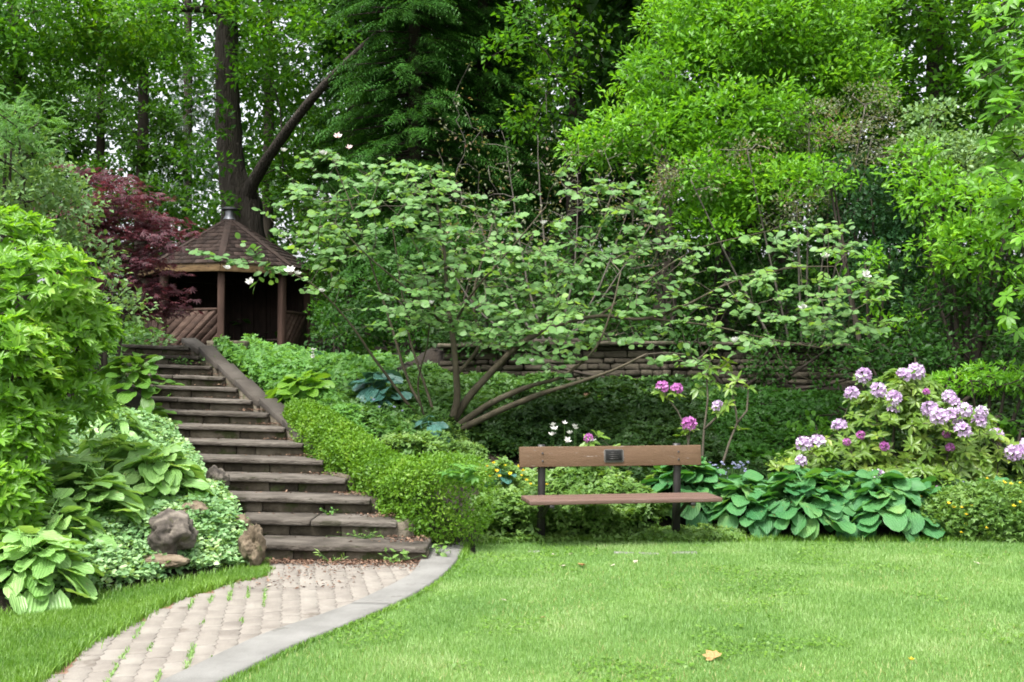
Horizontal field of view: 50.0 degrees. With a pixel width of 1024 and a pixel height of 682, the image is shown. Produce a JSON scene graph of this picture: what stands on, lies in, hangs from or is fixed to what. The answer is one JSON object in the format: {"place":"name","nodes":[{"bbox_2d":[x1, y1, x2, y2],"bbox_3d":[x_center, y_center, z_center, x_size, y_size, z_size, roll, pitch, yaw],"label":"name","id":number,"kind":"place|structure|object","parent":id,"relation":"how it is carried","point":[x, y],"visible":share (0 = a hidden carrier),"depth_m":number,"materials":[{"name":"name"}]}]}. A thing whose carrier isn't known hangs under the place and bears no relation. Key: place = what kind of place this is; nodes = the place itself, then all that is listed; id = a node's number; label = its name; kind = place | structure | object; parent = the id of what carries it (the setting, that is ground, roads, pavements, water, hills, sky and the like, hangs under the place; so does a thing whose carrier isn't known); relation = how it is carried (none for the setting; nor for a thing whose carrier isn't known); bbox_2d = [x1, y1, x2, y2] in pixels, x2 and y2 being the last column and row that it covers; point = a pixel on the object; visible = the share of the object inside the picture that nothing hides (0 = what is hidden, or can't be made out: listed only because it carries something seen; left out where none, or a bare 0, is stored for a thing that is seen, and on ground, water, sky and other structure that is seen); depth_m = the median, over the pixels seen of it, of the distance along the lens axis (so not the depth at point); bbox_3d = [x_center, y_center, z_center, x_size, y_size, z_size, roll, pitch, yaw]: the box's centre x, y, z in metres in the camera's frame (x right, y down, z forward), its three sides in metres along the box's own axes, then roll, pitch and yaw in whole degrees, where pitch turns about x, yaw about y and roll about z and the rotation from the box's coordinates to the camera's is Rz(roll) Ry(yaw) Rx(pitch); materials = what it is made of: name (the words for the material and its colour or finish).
{"place":"outdoors","nodes":[
{"label":"outdoors","id":0,"kind":"place"},
{"bbox_2d":[39,561,418,681],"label":"path","id":1,"kind":"structure","parent":0,"point":[173,631],"depth_m":7.27,"materials":[{"name":"stone"}]},
{"bbox_2d":[58,582,267,681],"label":"weeds","id":2,"kind":"object","parent":1,"relation":"on","point":[190,654],"visible":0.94,"depth_m":6.51,"materials":[{"name":"green plant"}]},
{"bbox_2d":[159,343,429,588],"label":"leaf litter","id":3,"kind":"object","parent":1,"relation":"on","point":[318,561],"visible":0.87,"depth_m":9.45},
{"bbox_2d":[378,547,425,562],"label":"plant","id":4,"kind":"object","parent":1,"relation":"on","point":[404,553],"visible":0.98,"depth_m":9.44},
{"bbox_2d":[0,257,1023,612],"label":"ground","id":5,"kind":"structure","parent":0,"point":[430,357],"depth_m":12.86,"materials":[{"name":"soil"}]},
{"bbox_2d":[0,84,71,313],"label":"shrub","id":6,"kind":"object","parent":5,"relation":"on","point":[13,120],"visible":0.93,"depth_m":12.08,"materials":[{"name":"green plant"}]},
{"bbox_2d":[0,52,87,236],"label":"woodland tree","id":7,"kind":"object","parent":5,"relation":"on","point":[54,125],"visible":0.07,"depth_m":34.00,"materials":[{"name":"green plant"}]},
{"bbox_2d":[0,521,104,614],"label":"hosta","id":8,"kind":"object","parent":5,"relation":"on","point":[18,542],"visible":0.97,"depth_m":7.63,"materials":[{"name":"plant"}]},
{"bbox_2d":[0,103,113,374],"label":"shrub","id":9,"kind":"object","parent":5,"relation":"on","point":[65,230],"visible":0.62,"depth_m":12.62,"materials":[{"name":"green plant"}]},
{"bbox_2d":[0,457,117,587],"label":"ground cover","id":10,"kind":"object","parent":5,"relation":"on","point":[7,564],"visible":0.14,"depth_m":8.92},
{"bbox_2d":[0,204,128,552],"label":"lime shrub","id":11,"kind":"object","parent":5,"relation":"on","point":[87,320],"visible":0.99,"depth_m":8.81,"materials":[{"name":"green plant"}]},
{"bbox_2d":[1,3,137,296],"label":"woodland tree","id":12,"kind":"object","parent":5,"relation":"on","point":[98,114],"visible":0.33,"depth_m":35.75,"materials":[{"name":"green plant"}]},
{"bbox_2d":[24,488,117,572],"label":"hosta","id":13,"kind":"object","parent":5,"relation":"on","point":[57,522],"visible":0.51,"depth_m":8.41,"materials":[{"name":"plant"}]},
{"bbox_2d":[34,457,147,550],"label":"hosta","id":14,"kind":"object","parent":5,"relation":"on","point":[85,470],"visible":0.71,"depth_m":8.95,"materials":[{"name":"plant"}]},
{"bbox_2d":[6,322,177,401],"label":"ground cover","id":15,"kind":"object","parent":5,"relation":"on","point":[146,333],"visible":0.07,"depth_m":16.79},
{"bbox_2d":[0,0,215,318],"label":"woodland tree","id":16,"kind":"object","parent":5,"relation":"on","point":[18,34],"visible":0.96,"depth_m":24.42,"materials":[{"name":"green plant"}]},
{"bbox_2d":[58,229,162,378],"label":"shrub","id":17,"kind":"object","parent":5,"relation":"on","point":[134,318],"visible":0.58,"depth_m":13.03,"materials":[{"name":"green plant"}]},
{"bbox_2d":[73,431,154,487],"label":"hosta","id":18,"kind":"object","parent":5,"relation":"on","point":[107,441],"visible":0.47,"depth_m":9.92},
{"bbox_2d":[30,160,205,326],"bbox_3d":[-5.633,-1.228,15.308,2.645,2.599,2.494,0,-2,0],"label":"japanese maple","id":19,"kind":"object","parent":5,"relation":"on","point":[148,227],"visible":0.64,"depth_m":15.24,"materials":[{"name":"red plant"}]},
{"bbox_2d":[34,402,206,469],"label":"ground cover","id":20,"kind":"object","parent":5,"relation":"on","point":[159,430],"visible":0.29,"depth_m":11.39,"materials":[{"name":"plant"}]},
{"bbox_2d":[86,405,155,440],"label":"hosta","id":21,"kind":"object","parent":5,"relation":"on","point":[124,425],"visible":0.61,"depth_m":11.35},
{"bbox_2d":[5,449,249,599],"bbox_3d":[-2.855,1.646,9.369,1.560,1.264,3.815,0,-2,0],"label":"ground cover","id":22,"kind":"object","parent":5,"relation":"on","point":[224,511],"visible":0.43,"depth_m":8.95,"materials":[{"name":"plant"}]},
{"bbox_2d":[51,5,214,336],"bbox_3d":[-11.349,-6.241,33.160,4.756,12.870,4.691,0,-2,0],"label":"woodland tree","id":23,"kind":"object","parent":5,"relation":"on","point":[142,159],"visible":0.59,"depth_m":32.82,"materials":[{"name":"green plant"}]},
{"bbox_2d":[93,352,181,423],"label":"hosta","id":24,"kind":"object","parent":5,"relation":"on","point":[110,371],"visible":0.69,"depth_m":12.67,"materials":[{"name":"plant"}]},
{"bbox_2d":[104,441,216,522],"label":"hosta","id":25,"kind":"object","parent":5,"relation":"on","point":[157,476],"visible":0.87,"depth_m":9.76,"materials":[{"name":"plant"}]},
{"bbox_2d":[143,553,190,567],"bbox_3d":[-2.768,1.738,8.704,0.452,0.114,0.291,0,-2,0],"label":"rock","id":26,"kind":"object","parent":5,"relation":"on","point":[178,560],"visible":0.73,"depth_m":8.62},
{"bbox_2d":[147,508,198,553],"bbox_3d":[-2.748,1.570,8.892,0.373,0.431,0.422,0,-2,0],"label":"rock","id":27,"kind":"object","parent":5,"relation":"on","point":[172,531],"visible":0.87,"depth_m":8.76,"materials":[{"name":"stone"}]},
{"bbox_2d":[130,0,220,242],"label":"woodland tree","id":28,"kind":"object","parent":5,"relation":"on","point":[189,111],"visible":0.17,"depth_m":42.15,"materials":[{"name":"green plant"}]},
{"bbox_2d":[9,0,383,289],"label":"woodland tree","id":29,"kind":"object","parent":5,"relation":"on","point":[267,203],"visible":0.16,"depth_m":37.53,"materials":[{"name":"green plant"}]},
{"bbox_2d":[181,500,211,519],"bbox_3d":[-2.767,1.485,9.558,0.297,0.184,0.266,0,-2,0],"label":"rock","id":30,"kind":"object","parent":5,"relation":"on","point":[196,505],"visible":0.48,"depth_m":9.49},
{"bbox_2d":[206,465,229,488],"bbox_3d":[-2.820,1.333,10.472,0.235,0.307,0.268,-1,-2,28],"label":"rock","id":31,"kind":"object","parent":5,"relation":"on","point":[215,473],"visible":0.57,"depth_m":10.39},
{"bbox_2d":[138,206,317,347],"bbox_3d":[-6.720,-1.150,26.054,3.960,4.090,3.960,1,-2,-32],"label":"gazebo","id":32,"kind":"object","parent":5,"relation":"on","point":[224,294],"visible":0.65,"depth_m":25.68,"materials":[{"name":"brown wood"}]},
{"bbox_2d":[105,0,380,238],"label":"forked tree","id":33,"kind":"object","parent":5,"relation":"on","point":[238,186],"visible":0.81,"depth_m":28.97,"materials":[{"name":"green plant"}]},
{"bbox_2d":[238,523,266,566],"bbox_3d":[-2.192,1.746,9.280,0.231,0.420,0.293,1,-2,-25],"label":"rock","id":34,"kind":"object","parent":5,"relation":"on","point":[252,544],"visible":0.95,"depth_m":9.19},
{"bbox_2d":[116,326,419,366],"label":"ground cover","id":35,"kind":"object","parent":5,"relation":"on","point":[410,356],"visible":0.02,"depth_m":28.05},
{"bbox_2d":[115,344,431,561],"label":"stone steps","id":36,"kind":"structure","parent":5,"relation":"on","point":[304,531],"depth_m":11.31,"materials":[{"name":"stone"}]},
{"bbox_2d":[181,338,415,537],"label":"cheek wall","id":37,"kind":"structure","parent":5,"relation":"on","point":[236,377],"depth_m":13.99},
{"bbox_2d":[265,369,341,405],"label":"hosta","id":38,"kind":"object","parent":5,"relation":"on","point":[286,388],"visible":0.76,"depth_m":13.74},
{"bbox_2d":[212,333,398,438],"bbox_3d":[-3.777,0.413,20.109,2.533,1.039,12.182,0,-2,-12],"label":"ground cover","id":39,"kind":"object","parent":5,"relation":"on","point":[350,365],"visible":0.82,"depth_m":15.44,"materials":[{"name":"plant"}]},
{"bbox_2d":[159,542,463,681],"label":"kerb","id":40,"kind":"structure","parent":5,"relation":"on","point":[242,656],"depth_m":6.92,"materials":[{"name":"concrete"}]},
{"bbox_2d":[289,196,386,352],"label":"shrub","id":41,"kind":"object","parent":5,"relation":"on","point":[311,236],"visible":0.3,"depth_m":24.94,"materials":[{"name":"green plant"}]},
{"bbox_2d":[299,0,396,339],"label":"hemlock","id":42,"kind":"object","parent":5,"relation":"on","point":[330,185],"visible":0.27,"depth_m":30.07,"materials":[{"name":"green plant"}]},
{"bbox_2d":[348,370,413,411],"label":"hosta","id":43,"kind":"object","parent":5,"relation":"on","point":[370,393],"visible":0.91,"depth_m":13.93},
{"bbox_2d":[279,397,498,545],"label":"hedge","id":44,"kind":"object","parent":5,"relation":"on","point":[337,439],"visible":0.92,"depth_m":10.56,"materials":[{"name":"green plant"}]},
{"bbox_2d":[437,463,482,483],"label":"plant","id":45,"kind":"object","parent":44,"relation":"attached to","point":[468,475],"visible":1,"depth_m":9.86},
{"bbox_2d":[295,0,517,356],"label":"hemlock","id":46,"kind":"object","parent":5,"relation":"on","point":[412,69],"visible":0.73,"depth_m":24.28,"materials":[{"name":"green plant"}]},
{"bbox_2d":[268,354,560,455],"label":"ground cover","id":47,"kind":"object","parent":5,"relation":"on","point":[440,388],"visible":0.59,"depth_m":14.44,"materials":[{"name":"plant"}]},
{"bbox_2d":[410,414,456,449],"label":"hosta","id":48,"kind":"object","parent":5,"relation":"on","point":[436,426],"visible":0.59,"depth_m":13.17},
{"bbox_2d":[379,414,491,488],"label":"ground cover","id":49,"kind":"object","parent":5,"relation":"on","point":[464,446],"visible":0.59,"depth_m":12.92,"materials":[{"name":"plant"}]},
{"bbox_2d":[304,209,610,355],"bbox_3d":[-0.873,-1.059,19.477,5.510,2.762,3.372,0,-2,0],"label":"shrub","id":50,"kind":"object","parent":5,"relation":"on","point":[381,316],"visible":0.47,"depth_m":19.22,"materials":[{"name":"green plant"}]},
{"bbox_2d":[265,0,686,311],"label":"woodland tree","id":51,"kind":"object","parent":5,"relation":"on","point":[555,198],"visible":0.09,"depth_m":34.32,"materials":[{"name":"green plant"}]},
{"bbox_2d":[397,0,565,326],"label":"hemlock","id":52,"kind":"object","parent":5,"relation":"on","point":[500,79],"visible":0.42,"depth_m":25.92,"materials":[{"name":"green plant"}]},
{"bbox_2d":[485,465,516,488],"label":"hosta plant","id":53,"kind":"object","parent":5,"relation":"on","point":[506,480],"visible":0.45,"depth_m":11.66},
{"bbox_2d":[0,0,1023,308],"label":"wood","id":54,"kind":"object","parent":5,"relation":"on","point":[302,76],"visible":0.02,"depth_m":47.54,"materials":[{"name":"plant"}]},
{"bbox_2d":[185,132,907,431],"bbox_3d":[0.753,-0.737,13.857,8.931,3.918,3.823,0,-2,0],"label":"spreading tree","id":55,"kind":"object","parent":5,"relation":"on","point":[556,329],"visible":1,"depth_m":13.62,"materials":[{"name":"green plant"}]},
{"bbox_2d":[470,0,633,322],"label":"woodland tree","id":56,"kind":"object","parent":5,"relation":"on","point":[557,14],"visible":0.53,"depth_m":23.45,"materials":[{"name":"green plant"}]},
{"bbox_2d":[429,62,685,340],"bbox_3d":[0.806,-2.127,18.097,4.438,5.044,1.559,0,-2,0],"label":"bare shrub","id":57,"kind":"object","parent":5,"relation":"on","point":[576,229],"visible":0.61,"depth_m":18.14,"materials":[{"name":"plant"}]},
{"bbox_2d":[117,254,1023,357],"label":"ground cover","id":58,"kind":"object","parent":5,"relation":"on","point":[393,349],"visible":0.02,"depth_m":33.41,"materials":[{"name":"plant"}]},
{"bbox_2d":[428,371,718,401],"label":"ground cover","id":59,"kind":"object","parent":5,"relation":"on","point":[701,381],"visible":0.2,"depth_m":16.50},
{"bbox_2d":[441,375,736,471],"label":"ground cover","id":60,"kind":"object","parent":5,"relation":"on","point":[644,420],"visible":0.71,"depth_m":14.37,"materials":[{"name":"plant"}]},
{"bbox_2d":[570,0,657,325],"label":"hemlock","id":61,"kind":"object","parent":5,"relation":"on","point":[617,178],"visible":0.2,"depth_m":30.05,"materials":[{"name":"green plant"}]},
{"bbox_2d":[519,443,721,541],"bbox_3d":[1.030,1.484,10.602,1.888,0.955,0.576,0,-2,-9],"label":"park bench","id":62,"kind":"object","parent":5,"relation":"on","point":[541,457],"visible":0.98,"depth_m":10.69,"materials":[{"name":"wood"}]},
{"bbox_2d":[579,430,696,484],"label":"flowering plant","id":63,"kind":"object","parent":5,"relation":"on","point":[588,437],"visible":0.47,"depth_m":11.65,"materials":[{"name":"green plant"}]},
{"bbox_2d":[565,0,710,308],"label":"woodland tree","id":64,"kind":"object","parent":5,"relation":"on","point":[604,30],"visible":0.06,"depth_m":31.08,"materials":[{"name":"green plant"}]},
{"bbox_2d":[519,0,776,328],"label":"woodland tree","id":65,"kind":"object","parent":5,"relation":"on","point":[590,5],"visible":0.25,"depth_m":26.57,"materials":[{"name":"green plant"}]},
{"bbox_2d":[437,341,908,385],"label":"retaining wall","id":66,"kind":"structure","parent":5,"relation":"on","point":[607,356],"depth_m":16.94,"materials":[{"name":"stone"}]},
{"bbox_2d":[446,314,922,390],"bbox_3d":[2.537,0.275,16.696,7.084,1.368,1.385,0,-2,6],"label":"ivy","id":67,"kind":"object","parent":66,"relation":"attached to","point":[782,379],"visible":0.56,"depth_m":16.59,"materials":[{"name":"green plant"}]},
{"bbox_2d":[651,380,698,444],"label":"rhododendron","id":68,"kind":"object","parent":5,"relation":"on","point":[687,420],"visible":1,"depth_m":11.96,"materials":[{"name":"pink plant"}]},
{"bbox_2d":[639,456,733,527],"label":"hosta","id":69,"kind":"object","parent":5,"relation":"on","point":[705,472],"visible":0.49,"depth_m":11.34,"materials":[{"name":"plant"}]},
{"bbox_2d":[531,209,855,342],"bbox_3d":[3.113,-0.962,19.442,5.553,2.775,3.377,0,-2,0],"label":"shrub","id":70,"kind":"object","parent":5,"relation":"on","point":[625,273],"visible":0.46,"depth_m":19.20,"materials":[{"name":"green plant"}]},
{"bbox_2d":[690,353,737,457],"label":"rhododendron","id":71,"kind":"object","parent":5,"relation":"on","point":[695,391],"visible":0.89,"depth_m":12.37,"materials":[{"name":"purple plant"}]},
{"bbox_2d":[420,313,1023,372],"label":"ground cover","id":72,"kind":"object","parent":5,"relation":"on","point":[731,334],"visible":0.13,"depth_m":19.34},
{"bbox_2d":[584,0,876,325],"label":"woodland tree","id":73,"kind":"object","parent":5,"relation":"on","point":[781,260],"depth_m":26.92,"materials":[{"name":"green plant"}]},
{"bbox_2d":[553,0,916,338],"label":"lime tree","id":74,"kind":"object","parent":5,"relation":"on","point":[669,108],"visible":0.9,"depth_m":19.25,"materials":[{"name":"green plant"}]},
{"bbox_2d":[719,370,757,468],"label":"rhododendron","id":75,"kind":"object","parent":5,"relation":"on","point":[733,379],"visible":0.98,"depth_m":12.17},
{"bbox_2d":[702,470,791,538],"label":"hosta","id":76,"kind":"object","parent":5,"relation":"on","point":[757,520],"visible":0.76,"depth_m":11.06,"materials":[{"name":"plant"}]},
{"bbox_2d":[648,76,911,347],"bbox_3d":[4.621,-2.027,17.991,4.751,4.943,1.821,1,-2,-16],"label":"shrub","id":77,"kind":"object","parent":5,"relation":"on","point":[827,201],"visible":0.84,"depth_m":18.22,"materials":[{"name":"plant"}]},
{"bbox_2d":[733,409,839,474],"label":"shrub","id":78,"kind":"object","parent":5,"relation":"on","point":[768,454],"visible":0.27,"depth_m":13.14,"materials":[{"name":"green plant"}]},
{"bbox_2d":[679,381,910,479],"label":"ground cover","id":79,"kind":"object","parent":5,"relation":"on","point":[746,445],"visible":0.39,"depth_m":14.76,"materials":[{"name":"plant"}]},
{"bbox_2d":[744,464,857,541],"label":"hosta","id":80,"kind":"object","parent":5,"relation":"on","point":[836,516],"visible":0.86,"depth_m":10.90,"materials":[{"name":"plant"}]},
{"bbox_2d":[601,0,1023,343],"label":"woodland tree","id":81,"kind":"object","parent":5,"relation":"on","point":[815,259],"visible":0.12,"depth_m":27.01,"materials":[{"name":"green plant"}]},
{"bbox_2d":[618,445,1020,520],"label":"ground cover","id":82,"kind":"object","parent":5,"relation":"on","point":[639,474],"visible":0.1,"depth_m":12.23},
{"bbox_2d":[785,467,884,539],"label":"hosta","id":83,"kind":"object","parent":5,"relation":"on","point":[841,484],"visible":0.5,"depth_m":11.21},
{"bbox_2d":[800,152,955,381],"bbox_3d":[5.589,-1.118,16.721,2.420,3.744,1.474,-1,-2,26],"label":"shrub","id":84,"kind":"object","parent":5,"relation":"on","point":[835,178],"visible":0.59,"depth_m":16.91,"materials":[{"name":"green plant"}]},
{"bbox_2d":[822,469,939,541],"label":"hosta","id":85,"kind":"object","parent":5,"relation":"on","point":[896,514],"visible":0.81,"depth_m":10.90,"materials":[{"name":"plant"}]},
{"bbox_2d":[796,148,970,360],"bbox_3d":[5.867,-1.412,18.019,2.174,3.946,3.397,1,-2,-26],"label":"shrub","id":86,"kind":"object","parent":5,"relation":"on","point":[904,273],"visible":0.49,"depth_m":17.60,"materials":[{"name":"green plant"}]},
{"bbox_2d":[760,362,1023,485],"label":"rhododendron","id":87,"kind":"object","parent":5,"relation":"on","point":[925,411],"visible":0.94,"depth_m":12.00,"materials":[{"name":"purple plant"}]},
{"bbox_2d":[793,305,1023,423],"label":"shrub","id":88,"kind":"object","parent":5,"relation":"on","point":[939,362],"visible":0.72,"depth_m":15.07,"materials":[{"name":"green plant"}]},
{"bbox_2d":[882,476,969,538],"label":"hosta","id":89,"kind":"object","parent":5,"relation":"on","point":[928,529],"visible":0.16,"depth_m":11.05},
{"bbox_2d":[829,0,1023,329],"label":"woodland tree","id":90,"kind":"object","parent":5,"relation":"on","point":[932,21],"visible":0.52,"depth_m":24.00,"materials":[{"name":"green plant"}]},
{"bbox_2d":[869,135,1023,402],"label":"shrub","id":91,"kind":"object","parent":5,"relation":"on","point":[960,231],"visible":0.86,"depth_m":15.69,"materials":[{"name":"green plant"}]},
{"bbox_2d":[872,360,1023,510],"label":"ground cover","id":92,"kind":"object","parent":5,"relation":"on","point":[1008,412],"visible":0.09,"depth_m":14.18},
{"bbox_2d":[887,94,1023,369],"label":"shrub","id":93,"kind":"object","parent":5,"relation":"on","point":[961,153],"visible":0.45,"depth_m":17.08,"materials":[{"name":"green plant"}]},
{"bbox_2d":[889,241,1023,407],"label":"shrub","id":94,"kind":"object","parent":5,"relation":"on","point":[962,291],"visible":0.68,"depth_m":15.53,"materials":[{"name":"green plant"}]},
{"bbox_2d":[919,478,1023,542],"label":"shrub","id":95,"kind":"object","parent":5,"relation":"on","point":[984,496],"visible":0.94,"depth_m":10.74,"materials":[{"name":"green plant"}]},
{"bbox_2d":[930,358,1023,450],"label":"shrub","id":96,"kind":"object","parent":5,"relation":"on","point":[1001,376],"visible":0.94,"depth_m":13.52,"materials":[{"name":"green plant"}]},
{"bbox_2d":[958,0,1023,342],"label":"chestnut tree","id":97,"kind":"object","parent":5,"relation":"on","point":[993,141],"visible":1,"depth_m":12.59,"materials":[{"name":"green plant"}]},
{"bbox_2d":[989,405,1023,446],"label":"shrub","id":98,"kind":"object","parent":5,"relation":"on","point":[1005,422],"visible":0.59,"depth_m":12.80,"materials":[{"name":"green plant"}]},
{"bbox_2d":[991,438,1023,480],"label":"rhododendron","id":99,"kind":"object","parent":5,"relation":"on","point":[1016,452],"visible":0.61,"depth_m":11.83,"materials":[{"name":"purple plant"}]},
{"bbox_2d":[0,0,1023,304],"label":"sky","id":100,"kind":"structure","parent":0,"point":[208,28],"materials":[{"name":"white"}]},
{"bbox_2d":[0,530,1023,681],"bbox_3d":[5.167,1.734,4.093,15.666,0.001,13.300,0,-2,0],"label":"lawn","id":101,"kind":"structure","parent":0,"point":[720,644],"depth_m":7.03,"materials":[{"name":"plant"}]},
{"bbox_2d":[470,455,671,542],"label":"ground cover","id":102,"kind":"object","parent":101,"relation":"on","point":[512,507],"visible":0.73,"depth_m":10.97,"materials":[{"name":"plant"}]},
{"bbox_2d":[479,523,747,542],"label":"ground cover","id":103,"kind":"object","parent":101,"relation":"on","point":[699,532],"visible":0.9,"depth_m":10.75,"materials":[{"name":"plant"}]},
{"bbox_2d":[317,539,1023,681],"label":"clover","id":104,"kind":"object","parent":101,"relation":"on","point":[624,616],"visible":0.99,"depth_m":7.06,"materials":[{"name":"green plant"}]},
{"label":"grass verge","id":105,"kind":"structure","parent":0,"visible":0},
{"bbox_2d":[0,556,271,681],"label":"grass","id":106,"kind":"structure","parent":105,"relation":"on","point":[37,635],"depth_m":7.08,"materials":[{"name":"plant"}]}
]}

